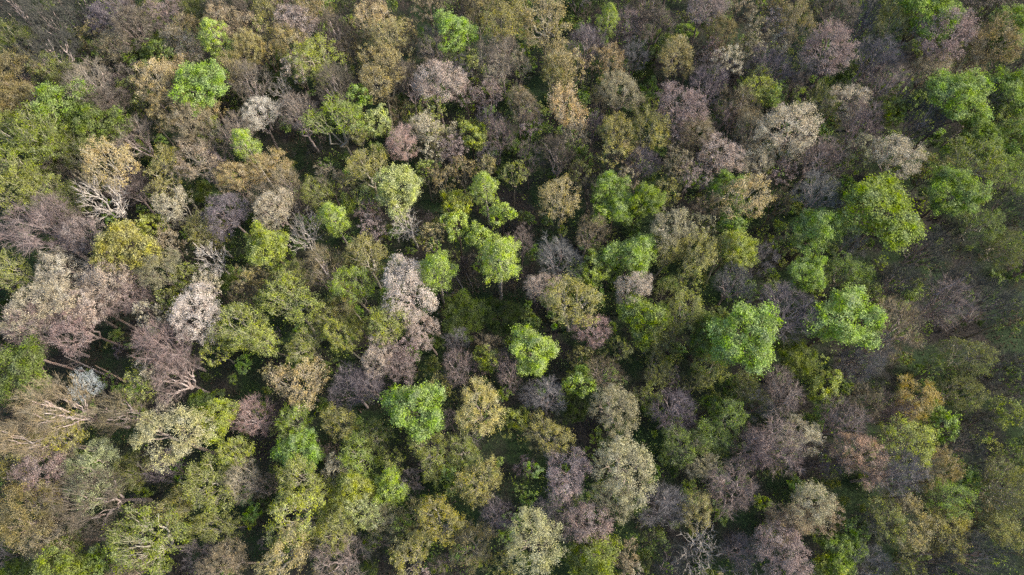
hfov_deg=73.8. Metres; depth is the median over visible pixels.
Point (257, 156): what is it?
budding tree
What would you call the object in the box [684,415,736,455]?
leafing tree
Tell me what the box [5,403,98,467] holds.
leafing tree
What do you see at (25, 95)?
leafing tree
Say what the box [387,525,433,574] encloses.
leafing tree
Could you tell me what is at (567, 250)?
bare tree
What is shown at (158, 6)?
budding tree
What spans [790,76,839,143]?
leafing tree
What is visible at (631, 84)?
budding tree
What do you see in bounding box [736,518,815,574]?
budding tree
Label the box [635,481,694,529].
bare tree
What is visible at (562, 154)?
bare tree
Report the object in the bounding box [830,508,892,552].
bare tree
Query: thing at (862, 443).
budding tree
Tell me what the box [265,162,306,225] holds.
bare tree
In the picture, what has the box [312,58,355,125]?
bare tree
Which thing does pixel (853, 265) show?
leafing tree
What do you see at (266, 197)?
budding tree
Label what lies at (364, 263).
leafing tree
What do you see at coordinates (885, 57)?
bare tree
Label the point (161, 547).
leafing tree
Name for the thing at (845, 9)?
budding tree
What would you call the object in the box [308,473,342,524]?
leafing tree
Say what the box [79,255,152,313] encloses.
budding tree
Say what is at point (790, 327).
bare tree
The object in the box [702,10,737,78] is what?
budding tree
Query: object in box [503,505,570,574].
budding tree
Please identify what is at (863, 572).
bare tree
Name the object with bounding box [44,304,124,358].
budding tree
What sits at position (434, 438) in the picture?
leafing tree
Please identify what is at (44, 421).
bare tree
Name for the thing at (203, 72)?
leafy tree
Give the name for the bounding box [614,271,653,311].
budding tree
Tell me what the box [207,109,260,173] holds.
bare tree
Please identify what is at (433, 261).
tulip tree
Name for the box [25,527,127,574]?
leafy tree
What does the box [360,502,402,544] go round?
budding tree
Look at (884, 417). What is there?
bare tree
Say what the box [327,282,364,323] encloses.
leafing tree
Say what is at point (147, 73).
leafing tree
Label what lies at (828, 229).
leafy tree
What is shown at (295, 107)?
bare tree
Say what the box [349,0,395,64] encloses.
leafing tree
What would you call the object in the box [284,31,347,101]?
leafing tree
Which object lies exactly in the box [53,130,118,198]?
leafing tree
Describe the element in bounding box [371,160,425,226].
leafy tree
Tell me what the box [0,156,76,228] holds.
leafing tree
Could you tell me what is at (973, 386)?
leafing tree
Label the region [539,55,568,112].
leafing tree
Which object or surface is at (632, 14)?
budding tree
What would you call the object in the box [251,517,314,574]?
leafing tree
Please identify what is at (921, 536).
leafing tree
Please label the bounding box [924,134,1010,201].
leafing tree
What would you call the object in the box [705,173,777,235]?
leafing tree
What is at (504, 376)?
bare tree
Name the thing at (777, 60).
bare tree
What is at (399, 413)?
leafy tree
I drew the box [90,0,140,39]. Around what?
budding tree
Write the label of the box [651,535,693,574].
bare tree
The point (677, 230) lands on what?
leafing tree
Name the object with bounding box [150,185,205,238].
leafing tree
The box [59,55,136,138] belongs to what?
bare tree
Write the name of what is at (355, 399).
bare tree
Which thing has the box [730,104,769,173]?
budding tree
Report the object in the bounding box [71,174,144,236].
dead tree
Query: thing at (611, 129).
leafing tree
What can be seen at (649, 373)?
leafing tree
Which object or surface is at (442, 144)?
forest
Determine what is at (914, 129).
bare tree
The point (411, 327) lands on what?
budding tree
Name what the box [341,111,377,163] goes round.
leafing tree
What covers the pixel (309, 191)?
leafing tree
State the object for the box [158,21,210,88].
budding tree
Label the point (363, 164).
leafing tree
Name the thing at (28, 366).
leafy tree
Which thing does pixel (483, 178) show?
tulip tree
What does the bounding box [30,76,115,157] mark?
leafy tree
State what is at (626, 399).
budding tree
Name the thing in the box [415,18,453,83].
bare tree
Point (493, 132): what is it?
bare tree
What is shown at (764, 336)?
leafy tree
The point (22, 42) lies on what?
bare tree
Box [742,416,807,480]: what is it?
bare tree
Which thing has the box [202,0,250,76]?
budding tree
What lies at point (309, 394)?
leafing tree
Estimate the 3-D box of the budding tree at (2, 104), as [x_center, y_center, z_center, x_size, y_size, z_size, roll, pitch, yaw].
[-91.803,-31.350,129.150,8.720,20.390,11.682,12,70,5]
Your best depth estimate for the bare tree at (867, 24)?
131.26 m
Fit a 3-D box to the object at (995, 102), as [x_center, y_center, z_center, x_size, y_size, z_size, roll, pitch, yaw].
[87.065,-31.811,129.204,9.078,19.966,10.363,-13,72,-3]
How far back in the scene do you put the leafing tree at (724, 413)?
104.95 m
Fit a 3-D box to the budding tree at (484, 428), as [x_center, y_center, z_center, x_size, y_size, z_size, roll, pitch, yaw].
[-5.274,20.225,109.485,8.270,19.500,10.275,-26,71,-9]
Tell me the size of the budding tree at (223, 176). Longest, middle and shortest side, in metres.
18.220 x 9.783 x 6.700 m
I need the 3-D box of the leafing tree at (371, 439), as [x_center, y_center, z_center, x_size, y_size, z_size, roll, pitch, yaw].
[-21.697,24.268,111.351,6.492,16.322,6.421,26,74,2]
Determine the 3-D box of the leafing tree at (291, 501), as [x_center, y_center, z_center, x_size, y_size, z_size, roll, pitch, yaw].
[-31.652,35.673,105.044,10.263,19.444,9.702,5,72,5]
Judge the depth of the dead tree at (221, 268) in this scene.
115.24 m
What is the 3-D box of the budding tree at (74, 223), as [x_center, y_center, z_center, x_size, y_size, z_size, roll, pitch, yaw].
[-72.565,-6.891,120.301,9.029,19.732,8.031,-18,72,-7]
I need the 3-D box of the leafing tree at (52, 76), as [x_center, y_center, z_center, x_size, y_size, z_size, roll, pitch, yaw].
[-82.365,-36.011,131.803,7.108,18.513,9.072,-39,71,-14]
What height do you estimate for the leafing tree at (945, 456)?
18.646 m
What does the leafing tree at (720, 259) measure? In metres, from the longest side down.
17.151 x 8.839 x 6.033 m
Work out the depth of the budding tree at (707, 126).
122.69 m
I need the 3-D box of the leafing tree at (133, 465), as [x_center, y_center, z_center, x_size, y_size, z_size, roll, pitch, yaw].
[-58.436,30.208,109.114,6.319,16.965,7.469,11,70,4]
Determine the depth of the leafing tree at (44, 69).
125.63 m
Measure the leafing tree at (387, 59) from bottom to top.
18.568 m
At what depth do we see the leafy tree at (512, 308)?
118.18 m
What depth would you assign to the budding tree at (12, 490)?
97.18 m
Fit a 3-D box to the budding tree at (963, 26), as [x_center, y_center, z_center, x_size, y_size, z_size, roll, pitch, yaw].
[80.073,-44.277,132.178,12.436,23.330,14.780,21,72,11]
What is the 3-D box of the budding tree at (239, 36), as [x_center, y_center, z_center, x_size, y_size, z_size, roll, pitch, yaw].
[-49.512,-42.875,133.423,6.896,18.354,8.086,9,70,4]
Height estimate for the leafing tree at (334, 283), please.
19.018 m
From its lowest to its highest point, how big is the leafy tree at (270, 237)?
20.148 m
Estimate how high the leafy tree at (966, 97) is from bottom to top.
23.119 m
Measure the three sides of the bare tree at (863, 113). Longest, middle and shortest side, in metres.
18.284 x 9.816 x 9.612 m
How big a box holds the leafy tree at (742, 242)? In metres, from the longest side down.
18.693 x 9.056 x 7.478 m
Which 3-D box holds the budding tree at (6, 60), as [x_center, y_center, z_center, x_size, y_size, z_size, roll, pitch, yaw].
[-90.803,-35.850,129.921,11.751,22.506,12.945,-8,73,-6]
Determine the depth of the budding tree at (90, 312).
110.25 m
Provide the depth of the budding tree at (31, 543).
98.77 m
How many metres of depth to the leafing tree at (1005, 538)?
99.27 m
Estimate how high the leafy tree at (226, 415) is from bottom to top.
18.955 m
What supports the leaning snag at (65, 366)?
on the forest floor
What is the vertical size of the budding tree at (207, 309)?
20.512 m
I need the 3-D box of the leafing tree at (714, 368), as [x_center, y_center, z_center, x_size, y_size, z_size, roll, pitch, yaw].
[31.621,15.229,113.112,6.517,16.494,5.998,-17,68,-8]
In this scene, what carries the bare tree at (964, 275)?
on the forest floor
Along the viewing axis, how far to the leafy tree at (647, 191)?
117.66 m
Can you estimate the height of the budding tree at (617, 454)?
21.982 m
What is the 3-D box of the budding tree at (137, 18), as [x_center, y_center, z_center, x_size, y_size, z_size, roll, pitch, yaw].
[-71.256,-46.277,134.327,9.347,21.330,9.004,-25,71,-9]
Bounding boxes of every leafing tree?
[0,16,54,75]
[0,80,79,154]
[0,100,94,191]
[0,107,58,166]
[0,117,79,211]
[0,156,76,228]
[0,244,62,295]
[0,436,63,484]
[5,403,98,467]
[7,168,91,230]
[19,127,96,190]
[24,49,73,92]
[29,112,105,172]
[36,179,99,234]
[41,59,86,100]
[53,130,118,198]
[67,366,119,400]
[79,134,160,210]
[99,499,196,574]
[106,448,172,496]
[128,54,199,129]
[140,143,201,213]
[146,483,215,530]
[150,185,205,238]
[159,50,214,114]
[161,11,209,69]
[167,136,228,199]
[176,0,225,56]
[177,450,241,522]
[179,207,233,258]
[181,507,247,546]
[206,301,275,355]
[208,49,253,112]
[212,433,259,472]
[230,321,288,357]
[250,0,286,52]
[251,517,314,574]
[253,267,324,331]
[262,487,326,552]
[267,356,332,410]
[273,400,319,451]
[273,452,325,510]
[277,256,315,311]
[283,322,325,371]
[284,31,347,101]
[292,0,334,58]
[297,91,370,170]
[299,174,338,218]
[308,297,352,345]
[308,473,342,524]
[309,502,359,558]
[319,401,359,449]
[320,316,360,359]
[327,265,377,315]
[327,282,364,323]
[328,492,386,533]
[331,144,389,204]
[335,426,375,478]
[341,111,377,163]
[342,228,387,288]
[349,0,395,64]
[355,41,399,105]
[355,416,395,459]
[356,63,412,124]
[364,298,414,347]
[365,16,410,89]
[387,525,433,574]
[404,431,458,485]
[407,109,446,170]
[412,491,470,548]
[444,425,482,468]
[448,518,497,574]
[450,452,503,510]
[461,0,499,61]
[476,0,532,76]
[513,0,572,74]
[521,407,575,457]
[534,173,581,236]
[536,266,606,331]
[538,37,577,106]
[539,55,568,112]
[547,77,589,151]
[595,110,636,171]
[598,41,628,103]
[630,104,671,172]
[640,307,682,353]
[643,346,674,385]
[646,206,699,259]
[652,236,691,278]
[658,424,714,470]
[666,287,704,336]
[677,485,712,542]
[678,437,724,480]
[679,226,718,283]
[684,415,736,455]
[689,354,731,391]
[697,232,742,279]
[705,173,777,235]
[709,396,749,437]
[724,368,772,408]
[732,62,778,126]
[770,0,818,73]
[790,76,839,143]
[817,249,876,299]
[847,491,908,549]
[852,0,919,76]
[855,411,938,482]
[872,489,946,557]
[892,444,967,493]
[900,505,972,565]
[906,477,981,525]
[914,365,993,413]
[919,335,1001,382]
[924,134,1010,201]
[929,207,1007,256]
[944,451,1023,523]
[944,507,1023,554]
[958,227,1023,274]
[959,8,1023,72]
[965,100,1023,163]
[979,150,1023,196]
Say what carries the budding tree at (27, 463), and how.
on the forest floor
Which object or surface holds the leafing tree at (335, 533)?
on the forest floor
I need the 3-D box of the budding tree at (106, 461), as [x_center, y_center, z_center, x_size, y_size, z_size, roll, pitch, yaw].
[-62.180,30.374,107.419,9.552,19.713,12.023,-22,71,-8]
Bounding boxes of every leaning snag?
[0,344,84,371]
[64,350,109,377]
[95,365,125,382]
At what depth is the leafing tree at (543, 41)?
129.83 m
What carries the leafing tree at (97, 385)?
on the forest floor
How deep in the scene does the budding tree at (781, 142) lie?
119.69 m
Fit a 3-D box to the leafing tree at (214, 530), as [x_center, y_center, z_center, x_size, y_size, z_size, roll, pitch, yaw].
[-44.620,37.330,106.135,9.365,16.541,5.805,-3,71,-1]
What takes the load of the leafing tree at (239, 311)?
on the forest floor
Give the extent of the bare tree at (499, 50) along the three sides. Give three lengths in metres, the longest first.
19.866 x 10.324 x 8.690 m
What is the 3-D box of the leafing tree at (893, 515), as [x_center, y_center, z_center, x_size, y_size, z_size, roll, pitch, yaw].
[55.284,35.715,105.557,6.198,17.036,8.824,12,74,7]
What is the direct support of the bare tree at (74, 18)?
on the forest floor
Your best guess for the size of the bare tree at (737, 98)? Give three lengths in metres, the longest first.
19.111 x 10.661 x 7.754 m
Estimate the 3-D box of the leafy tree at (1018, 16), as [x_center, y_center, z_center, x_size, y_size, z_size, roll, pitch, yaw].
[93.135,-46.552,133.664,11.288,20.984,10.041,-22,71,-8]
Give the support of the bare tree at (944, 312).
on the forest floor
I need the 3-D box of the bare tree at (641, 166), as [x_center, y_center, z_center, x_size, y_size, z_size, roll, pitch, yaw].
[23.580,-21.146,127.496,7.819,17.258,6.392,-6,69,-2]
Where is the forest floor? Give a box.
[0,0,1023,574]
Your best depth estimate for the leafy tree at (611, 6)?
132.14 m
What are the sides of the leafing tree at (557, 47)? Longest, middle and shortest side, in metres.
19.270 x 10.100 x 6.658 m
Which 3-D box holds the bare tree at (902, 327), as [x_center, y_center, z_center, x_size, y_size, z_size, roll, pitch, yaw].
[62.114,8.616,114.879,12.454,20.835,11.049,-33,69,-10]
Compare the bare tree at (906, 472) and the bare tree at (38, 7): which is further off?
the bare tree at (38, 7)
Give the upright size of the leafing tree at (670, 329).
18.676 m
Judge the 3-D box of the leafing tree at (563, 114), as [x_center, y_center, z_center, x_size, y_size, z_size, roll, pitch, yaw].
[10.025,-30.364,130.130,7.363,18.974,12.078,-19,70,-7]
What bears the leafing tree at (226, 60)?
on the forest floor
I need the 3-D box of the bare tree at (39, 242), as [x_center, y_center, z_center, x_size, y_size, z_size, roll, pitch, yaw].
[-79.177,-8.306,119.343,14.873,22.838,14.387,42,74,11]
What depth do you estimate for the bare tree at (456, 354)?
108.28 m
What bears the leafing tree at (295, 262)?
on the forest floor
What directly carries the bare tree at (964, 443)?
on the forest floor
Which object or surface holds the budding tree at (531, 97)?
on the forest floor
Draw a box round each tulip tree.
[196,17,246,91]
[229,127,272,185]
[316,200,352,245]
[415,250,458,303]
[467,169,499,226]
[475,231,522,299]
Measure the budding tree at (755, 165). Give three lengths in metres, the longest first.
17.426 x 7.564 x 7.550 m
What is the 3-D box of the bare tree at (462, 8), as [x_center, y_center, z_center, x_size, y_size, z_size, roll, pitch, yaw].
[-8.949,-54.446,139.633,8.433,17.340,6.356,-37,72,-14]
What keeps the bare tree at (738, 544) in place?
on the forest floor
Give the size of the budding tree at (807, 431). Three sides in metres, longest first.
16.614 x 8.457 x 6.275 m
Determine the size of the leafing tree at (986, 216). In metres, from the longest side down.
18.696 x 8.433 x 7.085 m
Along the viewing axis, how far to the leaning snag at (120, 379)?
120.41 m
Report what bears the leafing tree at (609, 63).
on the forest floor
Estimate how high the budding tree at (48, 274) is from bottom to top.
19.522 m
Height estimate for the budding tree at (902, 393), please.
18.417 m
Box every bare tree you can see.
[0,0,54,55]
[0,45,37,95]
[0,188,93,266]
[0,298,89,357]
[0,412,106,456]
[1,372,130,439]
[5,16,57,67]
[11,21,88,93]
[15,0,103,75]
[24,191,93,249]
[36,3,104,72]
[38,466,152,540]
[48,0,116,53]
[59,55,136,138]
[86,385,163,438]
[96,273,161,322]
[102,165,154,214]
[107,112,172,174]
[127,317,206,374]
[149,342,209,406]
[199,0,247,59]
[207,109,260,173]
[220,455,268,506]
[226,0,274,60]
[228,58,274,129]
[228,392,275,436]
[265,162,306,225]
[273,90,321,152]
[292,240,347,301]
[305,531,366,574]
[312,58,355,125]
[313,9,358,82]
[326,359,373,413]
[346,366,385,403]
[390,57,427,118]
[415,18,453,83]
[442,347,475,388]
[446,0,486,50]
[475,44,511,104]
[477,32,519,97]
[477,494,519,537]
[484,115,515,164]
[491,346,524,395]
[517,375,567,415]
[530,492,578,523]
[536,230,585,282]
[537,131,576,183]
[567,23,605,88]
[575,211,612,259]
[582,354,628,392]
[621,146,663,193]
[626,0,666,51]
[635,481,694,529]
[647,386,696,436]
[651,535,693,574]
[689,61,730,112]
[703,455,760,522]
[711,260,758,309]
[713,82,763,145]
[716,533,759,574]
[729,421,779,472]
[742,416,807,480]
[745,42,802,107]
[750,362,805,418]
[754,276,824,346]
[784,167,843,234]
[791,130,850,191]
[807,391,873,450]
[821,347,887,383]
[824,3,879,72]
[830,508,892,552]
[831,96,888,159]
[832,541,893,574]
[839,33,910,99]
[840,325,896,371]
[840,379,886,425]
[847,60,913,131]
[850,443,934,501]
[851,389,921,438]
[855,293,927,359]
[868,259,925,301]
[884,93,950,156]
[886,224,956,276]
[887,538,966,574]
[897,272,986,332]
[913,520,1020,574]
[916,424,991,480]
[920,256,990,313]
[940,276,1023,332]
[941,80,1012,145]
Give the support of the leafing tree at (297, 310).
on the forest floor
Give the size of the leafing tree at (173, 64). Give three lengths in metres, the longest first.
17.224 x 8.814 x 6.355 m
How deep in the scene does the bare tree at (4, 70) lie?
129.62 m
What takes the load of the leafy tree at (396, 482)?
on the forest floor
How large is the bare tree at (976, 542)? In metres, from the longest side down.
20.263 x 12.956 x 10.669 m
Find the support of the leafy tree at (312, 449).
on the forest floor
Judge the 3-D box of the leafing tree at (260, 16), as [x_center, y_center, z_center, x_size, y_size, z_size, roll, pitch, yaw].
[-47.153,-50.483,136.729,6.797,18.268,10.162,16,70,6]
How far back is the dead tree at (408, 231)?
117.25 m
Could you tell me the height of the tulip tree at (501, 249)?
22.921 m
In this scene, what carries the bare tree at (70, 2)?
on the forest floor
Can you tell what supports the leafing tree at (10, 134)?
on the forest floor
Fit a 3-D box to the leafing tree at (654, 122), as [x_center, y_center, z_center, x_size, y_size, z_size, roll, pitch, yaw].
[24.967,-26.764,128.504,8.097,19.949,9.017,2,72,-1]
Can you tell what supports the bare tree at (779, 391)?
on the forest floor
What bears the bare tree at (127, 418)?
on the forest floor
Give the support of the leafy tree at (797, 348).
on the forest floor
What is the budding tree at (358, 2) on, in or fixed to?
on the forest floor
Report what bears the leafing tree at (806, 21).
on the forest floor
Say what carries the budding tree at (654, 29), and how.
on the forest floor
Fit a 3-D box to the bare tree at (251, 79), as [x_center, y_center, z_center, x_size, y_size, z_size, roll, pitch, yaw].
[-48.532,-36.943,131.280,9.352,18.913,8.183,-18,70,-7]
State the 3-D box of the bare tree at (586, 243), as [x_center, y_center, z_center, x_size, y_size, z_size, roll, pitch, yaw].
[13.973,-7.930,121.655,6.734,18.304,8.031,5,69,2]
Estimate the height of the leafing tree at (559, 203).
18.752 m
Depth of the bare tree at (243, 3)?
130.95 m
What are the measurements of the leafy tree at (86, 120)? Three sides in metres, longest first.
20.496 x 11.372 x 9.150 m
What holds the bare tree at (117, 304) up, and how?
on the forest floor
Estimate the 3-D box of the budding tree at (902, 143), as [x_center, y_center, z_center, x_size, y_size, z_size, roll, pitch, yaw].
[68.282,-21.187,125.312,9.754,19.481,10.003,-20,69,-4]
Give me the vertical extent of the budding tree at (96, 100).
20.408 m
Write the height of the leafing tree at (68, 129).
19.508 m
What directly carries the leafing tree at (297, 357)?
on the forest floor
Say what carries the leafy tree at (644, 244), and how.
on the forest floor
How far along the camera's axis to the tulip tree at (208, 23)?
125.82 m
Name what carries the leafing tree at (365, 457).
on the forest floor
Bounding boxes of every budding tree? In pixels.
[0,45,46,106]
[0,76,60,152]
[0,281,91,344]
[0,476,100,552]
[5,440,95,504]
[14,506,107,563]
[32,246,117,300]
[32,278,117,328]
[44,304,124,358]
[53,214,126,266]
[60,435,140,517]
[62,281,138,330]
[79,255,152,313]
[81,1,123,49]
[84,85,148,147]
[87,27,150,89]
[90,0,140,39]
[103,543,168,574]
[108,3,172,75]
[127,402,218,477]
[132,248,200,303]
[134,0,202,61]
[145,87,208,156]
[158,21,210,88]
[163,102,227,169]
[166,280,224,345]
[193,535,263,574]
[200,191,251,242]
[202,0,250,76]
[209,160,263,215]
[229,26,265,71]
[239,94,282,155]
[240,147,293,205]
[251,186,303,240]
[269,21,310,90]
[272,3,322,67]
[348,0,387,36]
[360,331,402,378]
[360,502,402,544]
[380,251,439,325]
[381,349,415,386]
[384,121,418,168]
[404,305,440,355]
[411,59,467,124]
[453,373,505,435]
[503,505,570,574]
[506,84,541,149]
[523,273,567,315]
[543,445,593,507]
[560,499,616,558]
[569,313,612,351]
[586,480,636,526]
[587,379,640,441]
[590,430,658,510]
[593,69,645,136]
[612,5,645,67]
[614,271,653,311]
[631,4,680,63]
[654,79,712,159]
[655,33,694,99]
[674,112,715,170]
[686,0,731,58]
[695,132,747,192]
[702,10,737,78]
[725,142,776,195]
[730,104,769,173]
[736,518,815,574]
[753,98,824,172]
[754,501,814,549]
[770,413,821,450]
[770,479,837,532]
[797,15,860,102]
[799,0,862,69]
[806,82,872,137]
[819,426,893,492]
[865,133,931,179]
[869,373,943,424]
[885,48,953,112]
[898,5,981,94]
[921,39,989,107]
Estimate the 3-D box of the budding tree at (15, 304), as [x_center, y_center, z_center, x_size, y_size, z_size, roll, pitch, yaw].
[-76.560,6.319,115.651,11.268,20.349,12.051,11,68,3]
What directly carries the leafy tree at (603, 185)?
on the forest floor
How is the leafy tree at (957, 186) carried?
on the forest floor
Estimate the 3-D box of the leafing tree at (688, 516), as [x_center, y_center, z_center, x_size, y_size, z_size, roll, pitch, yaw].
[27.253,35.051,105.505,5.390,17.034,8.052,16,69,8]
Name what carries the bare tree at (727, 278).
on the forest floor
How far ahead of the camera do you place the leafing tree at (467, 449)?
103.80 m
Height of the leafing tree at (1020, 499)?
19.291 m
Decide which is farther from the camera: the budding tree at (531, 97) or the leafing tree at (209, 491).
the budding tree at (531, 97)
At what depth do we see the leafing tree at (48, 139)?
117.04 m
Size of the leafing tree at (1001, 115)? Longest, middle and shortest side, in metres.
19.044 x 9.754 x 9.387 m
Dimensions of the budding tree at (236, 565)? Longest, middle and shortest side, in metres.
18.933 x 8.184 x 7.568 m
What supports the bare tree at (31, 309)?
on the forest floor
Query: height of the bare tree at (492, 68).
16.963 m
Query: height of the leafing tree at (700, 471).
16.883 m
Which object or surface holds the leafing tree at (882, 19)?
on the forest floor
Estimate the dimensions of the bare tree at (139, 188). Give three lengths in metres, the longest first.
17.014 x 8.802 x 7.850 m
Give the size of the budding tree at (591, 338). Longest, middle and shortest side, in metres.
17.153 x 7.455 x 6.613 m
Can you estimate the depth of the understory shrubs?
125.50 m
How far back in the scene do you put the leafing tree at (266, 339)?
109.49 m
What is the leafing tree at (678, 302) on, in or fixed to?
on the forest floor
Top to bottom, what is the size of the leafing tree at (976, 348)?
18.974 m
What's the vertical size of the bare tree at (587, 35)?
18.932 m
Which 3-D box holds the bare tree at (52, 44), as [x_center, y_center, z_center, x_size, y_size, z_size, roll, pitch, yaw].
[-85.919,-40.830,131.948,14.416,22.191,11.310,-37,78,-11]
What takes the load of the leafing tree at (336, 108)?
on the forest floor
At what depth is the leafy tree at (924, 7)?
125.21 m
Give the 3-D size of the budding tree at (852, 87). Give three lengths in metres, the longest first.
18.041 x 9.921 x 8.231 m
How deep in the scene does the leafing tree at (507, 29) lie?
128.93 m
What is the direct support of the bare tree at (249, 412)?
on the forest floor
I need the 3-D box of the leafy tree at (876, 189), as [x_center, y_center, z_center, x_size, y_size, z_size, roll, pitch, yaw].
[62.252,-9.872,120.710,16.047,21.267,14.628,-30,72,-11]
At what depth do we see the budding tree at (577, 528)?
96.69 m
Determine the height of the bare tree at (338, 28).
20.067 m
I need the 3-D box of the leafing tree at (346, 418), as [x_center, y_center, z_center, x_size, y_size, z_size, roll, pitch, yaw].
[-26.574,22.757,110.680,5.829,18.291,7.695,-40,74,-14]
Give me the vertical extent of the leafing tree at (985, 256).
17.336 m
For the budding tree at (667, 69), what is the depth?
130.00 m
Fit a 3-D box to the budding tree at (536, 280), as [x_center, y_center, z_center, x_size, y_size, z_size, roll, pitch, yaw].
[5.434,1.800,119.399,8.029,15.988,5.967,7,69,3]
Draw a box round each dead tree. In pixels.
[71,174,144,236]
[193,241,237,284]
[269,75,298,118]
[283,209,325,269]
[388,197,419,248]
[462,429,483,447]
[671,518,725,574]
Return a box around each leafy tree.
[0,332,83,407]
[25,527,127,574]
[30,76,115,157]
[70,103,148,171]
[88,217,173,287]
[167,57,234,132]
[187,395,250,447]
[241,219,294,276]
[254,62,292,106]
[268,424,325,473]
[326,469,380,516]
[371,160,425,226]
[371,462,409,511]
[374,379,448,444]
[432,7,478,74]
[441,288,490,341]
[479,296,524,337]
[506,323,561,378]
[561,527,624,574]
[590,169,630,204]
[593,189,634,238]
[595,3,620,71]
[598,232,661,280]
[615,291,673,353]
[628,182,666,228]
[686,308,729,359]
[702,168,748,223]
[703,296,785,379]
[712,225,760,274]
[767,335,818,382]
[779,252,827,301]
[788,205,849,262]
[802,282,889,350]
[803,529,870,574]
[828,170,930,258]
[870,0,966,75]
[901,65,997,159]
[917,162,995,222]
[940,110,1011,180]
[952,64,1023,142]
[962,3,1023,75]
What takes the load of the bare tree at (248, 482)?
on the forest floor
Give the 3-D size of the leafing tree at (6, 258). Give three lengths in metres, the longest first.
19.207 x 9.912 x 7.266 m
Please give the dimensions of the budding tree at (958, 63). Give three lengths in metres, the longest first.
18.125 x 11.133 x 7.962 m
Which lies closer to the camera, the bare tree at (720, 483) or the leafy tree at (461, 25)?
the bare tree at (720, 483)
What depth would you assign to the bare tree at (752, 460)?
103.41 m
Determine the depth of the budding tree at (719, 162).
121.00 m
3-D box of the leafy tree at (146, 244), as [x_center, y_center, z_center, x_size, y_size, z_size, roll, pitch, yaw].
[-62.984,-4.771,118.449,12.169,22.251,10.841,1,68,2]
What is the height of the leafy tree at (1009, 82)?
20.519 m
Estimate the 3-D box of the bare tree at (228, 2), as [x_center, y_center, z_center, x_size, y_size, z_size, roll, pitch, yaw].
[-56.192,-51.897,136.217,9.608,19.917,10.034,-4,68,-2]
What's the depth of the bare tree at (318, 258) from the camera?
113.38 m
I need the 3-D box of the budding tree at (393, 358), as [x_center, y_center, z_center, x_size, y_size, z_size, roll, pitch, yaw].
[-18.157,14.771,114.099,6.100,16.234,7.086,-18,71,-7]
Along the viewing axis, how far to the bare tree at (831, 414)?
104.73 m
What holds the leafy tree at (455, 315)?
on the forest floor
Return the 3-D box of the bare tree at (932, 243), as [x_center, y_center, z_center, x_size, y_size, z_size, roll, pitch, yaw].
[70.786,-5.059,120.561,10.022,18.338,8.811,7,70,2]
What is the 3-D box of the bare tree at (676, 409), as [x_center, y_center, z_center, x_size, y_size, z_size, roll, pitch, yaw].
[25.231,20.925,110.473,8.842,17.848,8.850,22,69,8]
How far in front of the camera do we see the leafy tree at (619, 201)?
118.34 m
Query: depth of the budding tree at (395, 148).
121.72 m
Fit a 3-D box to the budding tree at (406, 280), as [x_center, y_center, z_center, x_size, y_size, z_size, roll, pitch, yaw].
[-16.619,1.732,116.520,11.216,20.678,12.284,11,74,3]
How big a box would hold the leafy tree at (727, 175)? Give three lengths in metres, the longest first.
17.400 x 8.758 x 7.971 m
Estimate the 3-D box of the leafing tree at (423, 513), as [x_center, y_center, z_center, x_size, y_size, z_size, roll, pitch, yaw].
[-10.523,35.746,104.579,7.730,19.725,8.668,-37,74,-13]
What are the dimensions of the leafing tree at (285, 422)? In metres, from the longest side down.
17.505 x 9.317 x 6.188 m
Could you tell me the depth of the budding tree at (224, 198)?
116.38 m
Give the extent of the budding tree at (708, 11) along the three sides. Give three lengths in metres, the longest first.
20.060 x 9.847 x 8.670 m
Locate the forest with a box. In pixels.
[0,0,1023,574]
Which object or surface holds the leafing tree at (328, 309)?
on the forest floor
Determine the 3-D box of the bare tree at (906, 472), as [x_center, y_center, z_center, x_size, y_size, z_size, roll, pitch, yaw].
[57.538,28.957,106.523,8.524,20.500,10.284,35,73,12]
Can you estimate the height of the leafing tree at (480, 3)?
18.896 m
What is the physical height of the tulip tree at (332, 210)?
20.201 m
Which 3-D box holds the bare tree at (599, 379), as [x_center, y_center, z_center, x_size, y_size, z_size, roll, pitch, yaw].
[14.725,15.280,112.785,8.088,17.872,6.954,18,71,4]
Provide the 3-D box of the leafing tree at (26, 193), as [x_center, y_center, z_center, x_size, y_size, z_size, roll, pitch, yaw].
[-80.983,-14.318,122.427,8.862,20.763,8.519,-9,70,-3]
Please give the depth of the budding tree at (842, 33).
125.00 m
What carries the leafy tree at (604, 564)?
on the forest floor
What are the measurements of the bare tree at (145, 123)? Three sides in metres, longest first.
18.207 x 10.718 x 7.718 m
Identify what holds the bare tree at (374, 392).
on the forest floor
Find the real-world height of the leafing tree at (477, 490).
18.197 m
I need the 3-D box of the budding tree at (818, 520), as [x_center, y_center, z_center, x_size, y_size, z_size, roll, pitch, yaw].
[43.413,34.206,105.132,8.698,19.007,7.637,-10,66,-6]
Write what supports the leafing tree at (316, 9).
on the forest floor
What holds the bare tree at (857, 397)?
on the forest floor
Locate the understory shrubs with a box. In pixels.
[0,0,1023,574]
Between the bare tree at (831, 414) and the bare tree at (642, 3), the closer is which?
the bare tree at (831, 414)
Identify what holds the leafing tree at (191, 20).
on the forest floor
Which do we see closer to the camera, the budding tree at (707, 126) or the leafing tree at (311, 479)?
the leafing tree at (311, 479)
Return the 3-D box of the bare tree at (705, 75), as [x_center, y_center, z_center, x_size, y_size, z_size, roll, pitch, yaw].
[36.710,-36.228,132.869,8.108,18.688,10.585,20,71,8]
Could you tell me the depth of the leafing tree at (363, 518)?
99.98 m
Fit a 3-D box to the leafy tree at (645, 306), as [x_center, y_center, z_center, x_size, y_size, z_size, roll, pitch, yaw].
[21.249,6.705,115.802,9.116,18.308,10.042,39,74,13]

